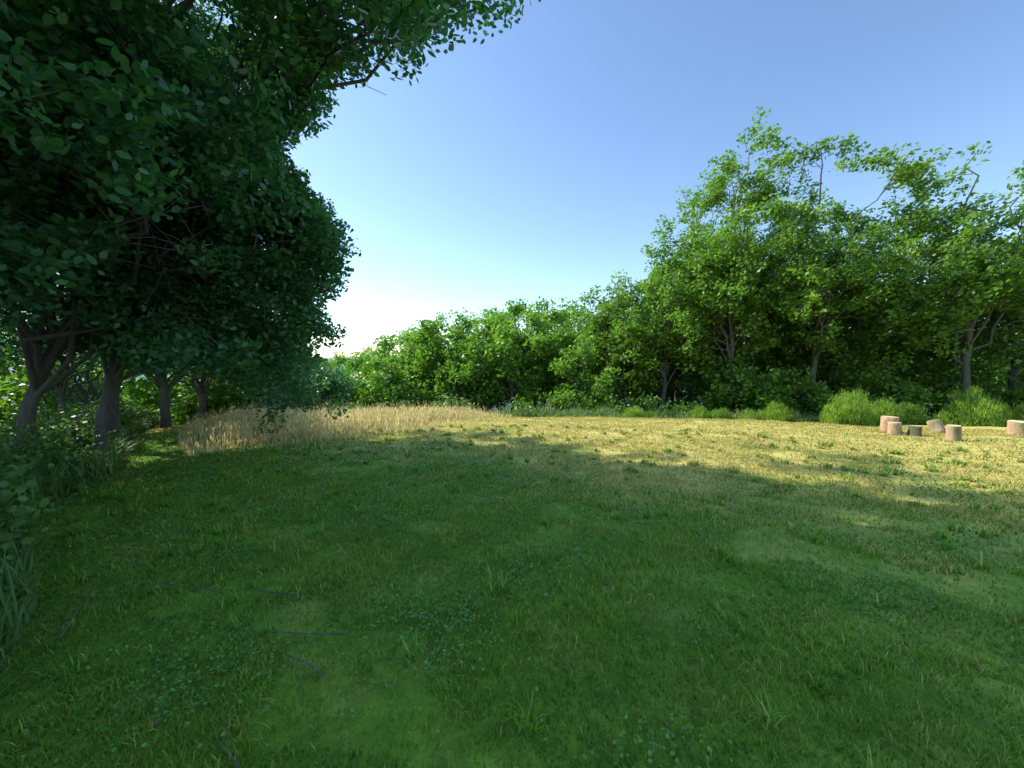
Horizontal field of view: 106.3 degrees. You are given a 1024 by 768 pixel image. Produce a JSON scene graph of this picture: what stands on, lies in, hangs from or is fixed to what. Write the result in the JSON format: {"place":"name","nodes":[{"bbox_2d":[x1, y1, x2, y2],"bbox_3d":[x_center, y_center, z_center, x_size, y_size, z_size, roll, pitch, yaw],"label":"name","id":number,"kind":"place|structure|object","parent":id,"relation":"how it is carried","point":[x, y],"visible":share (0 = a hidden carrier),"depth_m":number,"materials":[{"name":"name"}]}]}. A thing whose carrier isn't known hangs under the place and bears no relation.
{"place":"outdoors","nodes":[
{"label":"outdoors","id":0,"kind":"place"},
{"bbox_2d":[0,414,159,706],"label":"long grass","id":1,"kind":"structure","parent":0,"point":[67,481],"depth_m":4.33,"materials":[{"name":"green plant"}]},
{"bbox_2d":[19,429,998,767],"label":"twigs","id":2,"kind":"object","parent":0,"point":[218,740],"depth_m":3.00,"materials":[{"name":"brown wood"}]},
{"bbox_2d":[0,357,1023,767],"bbox_3d":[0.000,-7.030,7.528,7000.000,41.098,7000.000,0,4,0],"label":"meadow","id":3,"kind":"structure","parent":0,"point":[452,731],"depth_m":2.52,"materials":[{"name":"green plant"}]},
{"bbox_2d":[0,397,155,608],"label":"bush","id":4,"kind":"object","parent":3,"relation":"on","point":[49,429],"depth_m":6.00,"materials":[{"name":"green plant"}]},
{"bbox_2d":[0,77,366,427],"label":"tree","id":5,"kind":"object","parent":3,"relation":"on","point":[340,379],"depth_m":18.53,"materials":[{"name":"green plant"}]},
{"bbox_2d":[0,0,540,467],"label":"oak tree","id":6,"kind":"object","parent":3,"relation":"on","point":[42,42],"depth_m":5.44,"materials":[{"name":"green plant"}]},
{"bbox_2d":[178,399,510,455],"bbox_3d":[-7.479,1.421,14.903,14.985,2.001,12.582,0,4,0],"label":"tall grass patch","id":7,"kind":"object","parent":3,"relation":"on","point":[237,425],"visible":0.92,"depth_m":12.50,"materials":[{"name":"beige plant"}]},
{"bbox_2d":[265,175,743,412],"bbox_3d":[-1.892,-6.010,34.605,52.974,29.601,24.633,0,4,0],"label":"line tree","id":8,"kind":"object","parent":3,"relation":"on","point":[449,369],"depth_m":27.61,"materials":[{"name":"green plant"}]},
{"bbox_2d":[0,293,1023,433],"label":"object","id":9,"kind":"object","parent":3,"relation":"on","point":[144,392],"depth_m":31.50,"materials":[{"name":"green plant"}]},
{"bbox_2d":[2,440,1023,767],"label":"clover patches","id":10,"kind":"object","parent":3,"relation":"on","point":[172,666],"visible":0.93,"depth_m":2.74,"materials":[{"name":"green plant"}]},
{"bbox_2d":[170,332,1023,424],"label":"bushes","id":11,"kind":"object","parent":3,"relation":"on","point":[186,405],"depth_m":20.74,"materials":[{"name":"green plant"}]},
{"bbox_2d":[309,393,930,417],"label":"bushes","id":12,"kind":"object","parent":3,"relation":"on","point":[648,403],"depth_m":20.68,"materials":[{"name":"green plant"}]},
{"bbox_2d":[558,106,1023,419],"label":"tall tree","id":13,"kind":"object","parent":3,"relation":"on","point":[765,315],"depth_m":20.06,"materials":[{"name":"green plant"}]},
{"bbox_2d":[619,385,1023,426],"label":"bushes","id":14,"kind":"object","parent":3,"relation":"on","point":[852,422],"visible":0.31,"depth_m":15.26,"materials":[{"name":"green plant"}]},
{"bbox_2d":[879,416,898,432],"bbox_3d":[12.042,1.300,12.284,0.494,0.526,0.524,2,3,18],"label":"log stool","id":15,"kind":"object","parent":3,"relation":"on","point":[884,420],"visible":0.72,"depth_m":12.17,"materials":[{"name":"brown wood"}]},
{"bbox_2d":[887,422,901,434],"bbox_3d":[11.799,1.381,11.852,0.380,0.406,0.352,0,1,-32],"label":"log stool","id":16,"kind":"object","parent":3,"relation":"on","point":[893,428],"visible":0.94,"depth_m":11.73,"materials":[{"name":"brown wood"}]},
{"bbox_2d":[907,425,921,436],"bbox_3d":[12.143,1.433,11.554,0.321,0.356,0.341,2,2,14],"label":"log stool","id":17,"kind":"object","parent":3,"relation":"on","point":[914,430],"visible":0.92,"depth_m":11.48,"materials":[{"name":"green wood"}]},
{"bbox_2d":[926,419,945,432],"bbox_3d":[13.921,1.422,12.566,0.456,0.456,0.465,3,-22,0],"label":"log stool","id":18,"kind":"object","parent":3,"relation":"on","point":[936,425],"visible":0.84,"depth_m":12.45,"materials":[{"name":"brown wood"}]},
{"bbox_2d":[945,425,961,441],"bbox_3d":[11.987,1.355,10.418,0.320,0.466,0.377,0,4,29],"label":"log stool","id":19,"kind":"object","parent":3,"relation":"on","point":[953,433],"visible":0.94,"depth_m":10.31,"materials":[{"name":"brown wood"}]},
{"bbox_2d":[1005,420,1023,435],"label":"log stool","id":20,"kind":"object","parent":3,"relation":"on","point":[1016,427],"visible":0.93,"depth_m":11.71,"materials":[{"name":"brown wood"}]},
{"bbox_2d":[2,0,1023,356],"label":"sky","id":21,"kind":"structure","parent":0,"point":[540,157],"materials":[{"name":"blue"}]},
{"bbox_2d":[343,402,998,426],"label":"rough grass","id":22,"kind":"structure","parent":0,"point":[600,413],"depth_m":20.07,"materials":[{"name":"plant"}]}
]}

